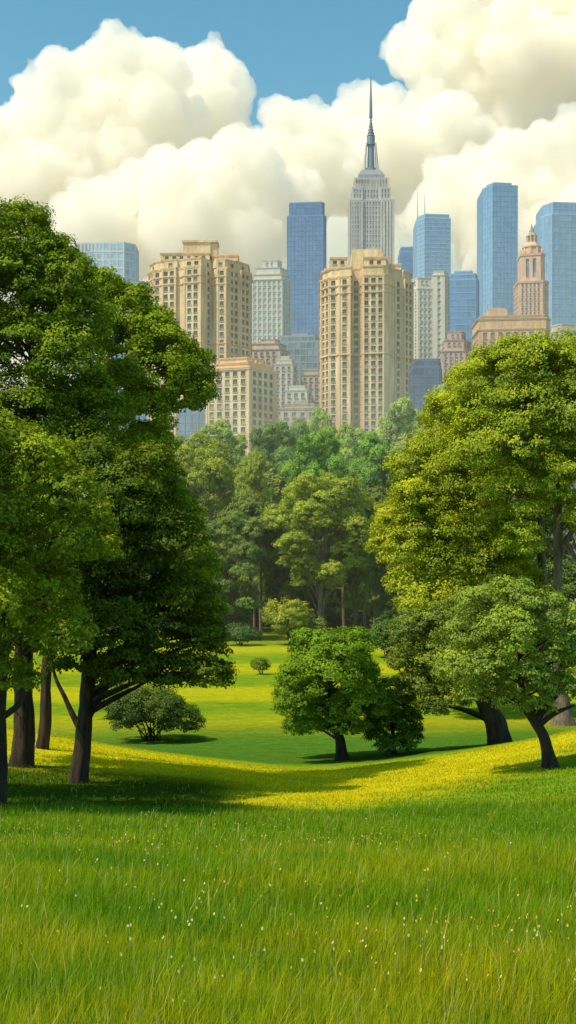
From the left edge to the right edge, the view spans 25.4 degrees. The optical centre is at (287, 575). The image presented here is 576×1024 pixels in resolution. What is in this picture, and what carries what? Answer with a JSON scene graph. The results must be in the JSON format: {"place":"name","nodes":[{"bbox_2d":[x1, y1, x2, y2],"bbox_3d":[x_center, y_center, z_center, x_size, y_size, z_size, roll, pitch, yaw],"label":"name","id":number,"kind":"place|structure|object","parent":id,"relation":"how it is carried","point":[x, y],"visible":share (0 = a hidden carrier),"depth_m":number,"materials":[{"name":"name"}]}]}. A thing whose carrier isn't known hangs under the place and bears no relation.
{"place":"outdoors","nodes":[
{"label":"outdoors","id":0,"kind":"place"},
{"bbox_2d":[75,242,138,496],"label":"office block","id":1,"kind":"structure","parent":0,"point":[122,258],"depth_m":849.36,"materials":[{"name":"blue glass"}]},
{"bbox_2d":[113,282,147,430],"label":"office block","id":2,"kind":"structure","parent":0,"point":[141,417],"depth_m":801.63,"materials":[{"name":"blue glass"}]},
{"bbox_2d":[147,238,252,434],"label":"apartment tower","id":3,"kind":"structure","parent":0,"point":[203,288],"depth_m":568.97,"materials":[{"name":"beige stone"}]},
{"bbox_2d":[150,300,251,433],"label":"window","id":4,"kind":"structure","parent":3,"relation":"in","point":[195,301],"depth_m":569.60,"materials":[{"name":"grey glass"}]},
{"bbox_2d":[205,357,277,491],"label":"apartment block","id":5,"kind":"structure","parent":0,"point":[247,402],"depth_m":505.08,"materials":[{"name":"beige stone"}]},
{"bbox_2d":[252,339,289,369],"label":"apartment block","id":6,"kind":"structure","parent":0,"point":[269,351],"depth_m":611.44,"materials":[{"name":"beige stone"}]},
{"bbox_2d":[252,260,291,343],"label":"office tower","id":7,"kind":"structure","parent":0,"point":[271,301],"depth_m":801.70,"materials":[{"name":"grey concrete"}]},
{"bbox_2d":[253,319,290,341],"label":"window","id":8,"kind":"structure","parent":7,"relation":"in","point":[274,320],"depth_m":801.30,"materials":[{"name":"grey glass"}]},
{"bbox_2d":[273,356,297,420],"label":"apartment block","id":9,"kind":"structure","parent":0,"point":[286,367],"depth_m":570.71,"materials":[{"name":"grey stone"}]},
{"bbox_2d":[0,0,575,546],"label":"sky","id":10,"kind":"structure","parent":0,"point":[154,126],"materials":[{"name":"white"}]},
{"bbox_2d":[1,596,575,1023],"bbox_3d":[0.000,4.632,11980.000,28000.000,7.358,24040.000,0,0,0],"label":"meadow ground","id":11,"kind":"structure","parent":0,"point":[243,724],"depth_m":55.95,"materials":[{"name":"green plant"}]},
{"bbox_2d":[0,378,125,806],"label":"oak tree","id":12,"kind":"object","parent":11,"relation":"on","point":[22,557],"visible":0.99,"depth_m":23.84,"materials":[{"name":"green plant"}]},
{"bbox_2d":[0,194,135,767],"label":"oak tree","id":13,"kind":"object","parent":11,"relation":"on","point":[59,297],"visible":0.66,"depth_m":33.52,"materials":[{"name":"green plant"}]},
{"bbox_2d":[96,678,130,718],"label":"shrub","id":14,"kind":"object","parent":11,"relation":"on","point":[112,688],"visible":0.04,"depth_m":71.74,"materials":[{"name":"green plant"}]},
{"bbox_2d":[35,263,230,749],"bbox_3d":[-4.333,-2.153,39.916,5.818,15.439,5.046,0,0,42],"label":"oak tree","id":15,"kind":"object","parent":11,"relation":"on","point":[142,335],"visible":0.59,"depth_m":38.79,"materials":[{"name":"green plant"}]},
{"bbox_2d":[38,428,239,783],"bbox_3d":[-4.093,0.757,32.165,5.826,9.269,5.280,0,0,0],"label":"oak tree","id":16,"kind":"object","parent":11,"relation":"on","point":[158,541],"visible":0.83,"depth_m":31.03,"materials":[{"name":"green plant"}]},
{"bbox_2d":[100,683,206,740],"bbox_3d":[-6.534,6.509,61.318,4.892,3.064,4.850,0,0,-24],"label":"shrub","id":17,"kind":"object","parent":11,"relation":"on","point":[173,708],"visible":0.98,"depth_m":60.00,"materials":[{"name":"green plant"}]},
{"bbox_2d":[162,433,212,482],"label":"woodland tree","id":18,"kind":"object","parent":11,"relation":"on","point":[181,437],"visible":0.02,"depth_m":182.94,"materials":[{"name":"green plant"}]},
{"bbox_2d":[178,400,204,443],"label":"office block","id":19,"kind":"structure","parent":11,"relation":"on","point":[189,421],"depth_m":520.70,"materials":[{"name":"blue glass"}]},
{"bbox_2d":[178,524,227,626],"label":"woodland tree","id":20,"kind":"object","parent":11,"relation":"on","point":[219,554],"visible":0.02,"depth_m":144.88,"materials":[{"name":"green plant"}]},
{"bbox_2d":[175,432,248,578],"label":"woodland tree","id":21,"kind":"object","parent":11,"relation":"on","point":[215,461],"visible":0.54,"depth_m":159.67,"materials":[{"name":"green plant"}]},
{"bbox_2d":[195,418,248,500],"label":"woodland tree","id":22,"kind":"object","parent":11,"relation":"on","point":[237,445],"visible":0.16,"depth_m":202.81,"materials":[{"name":"green plant"}]},
{"bbox_2d":[205,510,269,639],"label":"woodland tree","id":23,"kind":"object","parent":11,"relation":"on","point":[253,552],"visible":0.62,"depth_m":146.11,"materials":[{"name":"green plant"}]},
{"bbox_2d":[222,622,261,644],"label":"shrub","id":24,"kind":"object","parent":11,"relation":"on","point":[247,633],"visible":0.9,"depth_m":136.20,"materials":[{"name":"green plant"}]},
{"bbox_2d":[218,497,283,624],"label":"slim tree","id":25,"kind":"object","parent":11,"relation":"on","point":[246,510],"visible":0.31,"depth_m":151.00,"materials":[{"name":"green plant"}]},
{"bbox_2d":[234,446,273,629],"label":"woodland tree","id":26,"kind":"object","parent":11,"relation":"on","point":[254,464],"visible":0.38,"depth_m":157.32,"materials":[{"name":"green plant"}]},
{"bbox_2d":[227,490,281,634],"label":"slim tree","id":27,"kind":"object","parent":11,"relation":"on","point":[256,497],"visible":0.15,"depth_m":154.98,"materials":[{"name":"green plant"}]},
{"bbox_2d":[250,657,271,673],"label":"shrub","id":28,"kind":"object","parent":11,"relation":"on","point":[259,662],"visible":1,"depth_m":104.08,"materials":[{"name":"green plant"}]},
{"bbox_2d":[239,419,297,485],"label":"woodland tree","id":29,"kind":"object","parent":11,"relation":"on","point":[274,453],"visible":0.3,"depth_m":197.84,"materials":[{"name":"green plant"}]},
{"bbox_2d":[253,524,308,631],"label":"woodland tree","id":30,"kind":"object","parent":11,"relation":"on","point":[287,590],"visible":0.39,"depth_m":157.24,"materials":[{"name":"green plant"}]},
{"bbox_2d":[4,770,569,846],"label":"distant wildflowers","id":31,"kind":"object","parent":11,"relation":"on","point":[272,808],"visible":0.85,"depth_m":21.30,"materials":[{"name":"yellow plant"}]},
{"bbox_2d":[270,496,303,632],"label":"slim tree","id":32,"kind":"object","parent":11,"relation":"on","point":[275,570],"visible":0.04,"depth_m":159.82,"materials":[{"name":"green plant"}]},
{"bbox_2d":[260,596,314,644],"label":"shrub","id":33,"kind":"object","parent":11,"relation":"on","point":[288,612],"visible":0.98,"depth_m":136.99,"materials":[{"name":"green plant"}]},
{"bbox_2d":[0,727,575,1023],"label":"grass","id":34,"kind":"structure","parent":11,"relation":"on","point":[384,891],"depth_m":10.23,"materials":[{"name":"plant"}]},
{"bbox_2d":[276,419,310,459],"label":"woodland tree","id":35,"kind":"object","parent":11,"relation":"on","point":[299,427],"visible":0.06,"depth_m":226.39,"materials":[{"name":"green plant"}]},
{"bbox_2d":[277,427,351,613],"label":"woodland tree","id":36,"kind":"object","parent":11,"relation":"on","point":[306,451],"visible":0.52,"depth_m":165.78,"materials":[{"name":"green plant"}]},
{"bbox_2d":[304,615,326,632],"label":"shrub","id":37,"kind":"object","parent":11,"relation":"on","point":[312,625],"visible":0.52,"depth_m":138.58,"materials":[{"name":"green plant"}]},
{"bbox_2d":[306,405,331,442],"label":"woodland tree","id":38,"kind":"object","parent":11,"relation":"on","point":[318,413],"visible":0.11,"depth_m":234.85,"materials":[{"name":"green plant"}]},
{"bbox_2d":[259,472,382,626],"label":"woodland tree","id":39,"kind":"object","parent":11,"relation":"on","point":[325,523],"visible":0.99,"depth_m":144.63,"materials":[{"name":"green plant"}]},
{"bbox_2d":[312,493,345,628],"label":"slim tree","id":40,"kind":"object","parent":11,"relation":"on","point":[343,610],"visible":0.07,"depth_m":157.81,"materials":[{"name":"green plant"}]},
{"bbox_2d":[269,625,389,760],"bbox_3d":[1.690,4.784,51.623,4.872,5.667,6.494,0,0,0],"label":"round tree","id":41,"kind":"object","parent":11,"relation":"on","point":[301,700],"visible":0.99,"depth_m":50.09,"materials":[{"name":"green plant"}]},
{"bbox_2d":[314,424,348,475],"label":"woodland tree","id":42,"kind":"object","parent":11,"relation":"on","point":[332,428],"visible":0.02,"depth_m":220.07,"materials":[{"name":"green plant"}]},
{"bbox_2d":[95,454,572,629],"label":"deep woodland","id":43,"kind":"object","parent":11,"relation":"on","point":[333,612],"visible":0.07,"depth_m":167.75,"materials":[{"name":"green plant"}]},
{"bbox_2d":[321,423,375,469],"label":"woodland tree","id":44,"kind":"object","parent":11,"relation":"on","point":[349,449],"visible":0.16,"depth_m":214.57,"materials":[{"name":"green plant"}]},
{"bbox_2d":[337,494,379,631],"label":"slim tree","id":45,"kind":"object","parent":11,"relation":"on","point":[370,510],"visible":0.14,"depth_m":153.13,"materials":[{"name":"green plant"}]},
{"bbox_2d":[340,507,377,629],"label":"woodland tree","id":46,"kind":"object","parent":11,"relation":"on","point":[355,597],"visible":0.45,"depth_m":149.59,"materials":[{"name":"green plant"}]},
{"bbox_2d":[359,485,393,624],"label":"slim tree","id":47,"kind":"object","parent":11,"relation":"on","point":[377,494],"visible":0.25,"depth_m":158.61,"materials":[{"name":"green plant"}]},
{"bbox_2d":[343,430,410,622],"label":"woodland tree","id":48,"kind":"object","parent":11,"relation":"on","point":[374,451],"visible":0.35,"depth_m":163.87,"materials":[{"name":"green plant"}]},
{"bbox_2d":[367,609,404,657],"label":"shrub","id":49,"kind":"object","parent":11,"relation":"on","point":[380,627],"visible":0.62,"depth_m":119.50,"materials":[{"name":"green plant"}]},
{"bbox_2d":[360,675,425,754],"bbox_3d":[4.296,5.749,52.700,2.796,3.530,3.682,0,0,0],"label":"bushy tree","id":50,"kind":"object","parent":11,"relation":"on","point":[404,718],"visible":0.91,"depth_m":51.79,"materials":[{"name":"green plant"}]},
{"bbox_2d":[369,523,416,618],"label":"woodland tree","id":51,"kind":"object","parent":11,"relation":"on","point":[377,600],"visible":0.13,"depth_m":154.33,"materials":[{"name":"green plant"}]},
{"bbox_2d":[373,395,424,463],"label":"woodland tree","id":52,"kind":"object","parent":11,"relation":"on","point":[391,423],"visible":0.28,"depth_m":222.43,"materials":[{"name":"green plant"}]},
{"bbox_2d":[393,465,442,554],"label":"woodland tree","id":53,"kind":"object","parent":11,"relation":"on","point":[417,495],"visible":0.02,"depth_m":161.10,"materials":[{"name":"green plant"}]},
{"bbox_2d":[411,408,435,435],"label":"woodland tree","id":54,"kind":"object","parent":11,"relation":"on","point":[415,421],"visible":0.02,"depth_m":233.68,"materials":[{"name":"green plant"}]},
{"bbox_2d":[425,384,466,444],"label":"woodland tree","id":55,"kind":"object","parent":11,"relation":"on","point":[441,386],"depth_m":243.06,"materials":[{"name":"green plant"}]},
{"bbox_2d":[363,361,552,718],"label":"tall tree","id":56,"kind":"object","parent":11,"relation":"on","point":[460,540],"visible":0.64,"depth_m":70.81,"materials":[{"name":"green plant"}]},
{"bbox_2d":[382,587,537,744],"bbox_3d":[7.165,3.754,51.821,6.812,6.631,5.192,0,0,0],"label":"broad tree","id":57,"kind":"object","parent":11,"relation":"on","point":[426,622],"visible":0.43,"depth_m":51.02,"materials":[{"name":"green plant"}]},
{"bbox_2d":[428,461,574,645],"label":"woodland tree","id":58,"kind":"object","parent":11,"relation":"on","point":[551,542],"visible":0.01,"depth_m":125.91,"materials":[{"name":"green plant"}]},
{"bbox_2d":[431,324,575,725],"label":"tall tree","id":59,"kind":"object","parent":11,"relation":"on","point":[500,420],"visible":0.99,"depth_m":66.06,"materials":[{"name":"green plant"}]},
{"bbox_2d":[431,574,575,768],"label":"tree","id":60,"kind":"object","parent":11,"relation":"on","point":[490,633],"visible":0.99,"depth_m":33.36,"materials":[{"name":"green plant"}]},
{"bbox_2d":[494,452,575,645],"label":"woodland tree","id":61,"kind":"object","parent":11,"relation":"on","point":[568,579],"visible":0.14,"depth_m":117.88,"materials":[{"name":"green plant"}]},
{"bbox_2d":[284,385,311,403],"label":"building","id":62,"kind":"structure","parent":0,"point":[297,393],"depth_m":500.83,"materials":[{"name":"beige stone"}]},
{"bbox_2d":[280,333,318,384],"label":"office block","id":63,"kind":"structure","parent":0,"point":[303,349],"depth_m":641.01,"materials":[{"name":"blue glass"}]},
{"bbox_2d":[279,400,321,438],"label":"building","id":64,"kind":"structure","parent":0,"point":[291,413],"depth_m":421.11,"materials":[{"name":"grey stone"}]},
{"bbox_2d":[287,202,325,335],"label":"office tower","id":65,"kind":"structure","parent":0,"point":[306,243],"depth_m":951.71,"materials":[{"name":"blue glass"}]},
{"bbox_2d":[301,369,318,406],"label":"apartment block","id":66,"kind":"structure","parent":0,"point":[310,378],"depth_m":585.48,"materials":[{"name":"pink stone"}]},
{"bbox_2d":[318,246,414,454],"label":"apartment tower","id":67,"kind":"structure","parent":0,"point":[366,327],"depth_m":551.41,"materials":[{"name":"beige stone"}]},
{"bbox_2d":[319,315,411,454],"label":"window","id":68,"kind":"structure","parent":67,"relation":"in","point":[366,318],"depth_m":550.05,"materials":[{"name":"grey glass"}]},
{"bbox_2d":[348,76,394,266],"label":"skyscraper","id":69,"kind":"structure","parent":0,"point":[371,214],"depth_m":1201.40,"materials":[{"name":"grey stone"}]},
{"bbox_2d":[348,211,391,266],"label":"window","id":70,"kind":"structure","parent":69,"relation":"in","point":[352,211],"depth_m":1201.14,"materials":[{"name":"glass"}]},
{"bbox_2d":[398,246,412,279],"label":"office block","id":71,"kind":"structure","parent":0,"point":[405,257],"depth_m":1151.12,"materials":[{"name":"blue glass"}]},
{"bbox_2d":[411,277,432,358],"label":"apartment block","id":72,"kind":"structure","parent":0,"point":[423,319],"depth_m":640.66,"materials":[{"name":"grey concrete"}]},
{"bbox_2d":[415,343,430,358],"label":"window","id":73,"kind":"structure","parent":72,"relation":"in","point":[428,343],"depth_m":640.73,"materials":[{"name":"grey glass"}]},
{"bbox_2d":[408,358,441,413],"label":"office block","id":74,"kind":"structure","parent":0,"point":[424,375],"depth_m":470.88,"materials":[{"name":"blue glass"}]},
{"bbox_2d":[413,192,450,278],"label":"office tower","id":75,"kind":"structure","parent":0,"point":[431,243],"depth_m":1101.85,"materials":[{"name":"blue glass"}]},
{"bbox_2d":[431,271,449,357],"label":"apartment block","id":76,"kind":"structure","parent":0,"point":[440,283],"depth_m":700.62,"materials":[{"name":"grey concrete"}]},
{"bbox_2d":[437,331,472,384],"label":"apartment block","id":77,"kind":"structure","parent":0,"point":[455,345],"depth_m":622.59,"materials":[{"name":"pink brick"}]},
{"bbox_2d":[449,271,478,351],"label":"office tower","id":78,"kind":"structure","parent":0,"point":[464,300],"depth_m":761.02,"materials":[{"name":"blue glass"}]},
{"bbox_2d":[477,182,517,315],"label":"office tower","id":79,"kind":"structure","parent":0,"point":[497,238],"depth_m":1001.70,"materials":[{"name":"blue glass"}]},
{"bbox_2d":[471,308,550,535],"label":"apartment block","id":80,"kind":"structure","parent":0,"point":[493,324],"depth_m":602.48,"materials":[{"name":"beige stone"}]},
{"bbox_2d":[513,223,548,315],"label":"ornate tower","id":81,"kind":"structure","parent":0,"point":[531,290],"depth_m":802.26,"materials":[{"name":"stone"}]},
{"bbox_2d":[526,259,528,276],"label":"window","id":82,"kind":"structure","parent":81,"relation":"in","point":[527,260],"depth_m":803.65,"materials":[{"name":"grey glass"}]},
{"bbox_2d":[533,258,535,276],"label":"window","id":83,"kind":"structure","parent":81,"relation":"in","point":[534,259],"depth_m":802.48,"materials":[{"name":"grey glass"}]},
{"bbox_2d":[533,202,575,325],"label":"office tower","id":84,"kind":"structure","parent":0,"point":[554,228],"depth_m":901.34,"materials":[{"name":"blue glass"}]},
{"bbox_2d":[550,323,575,573],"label":"apartment block","id":85,"kind":"structure","parent":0,"point":[557,326],"depth_m":642.19,"materials":[{"name":"brick"}]}
]}

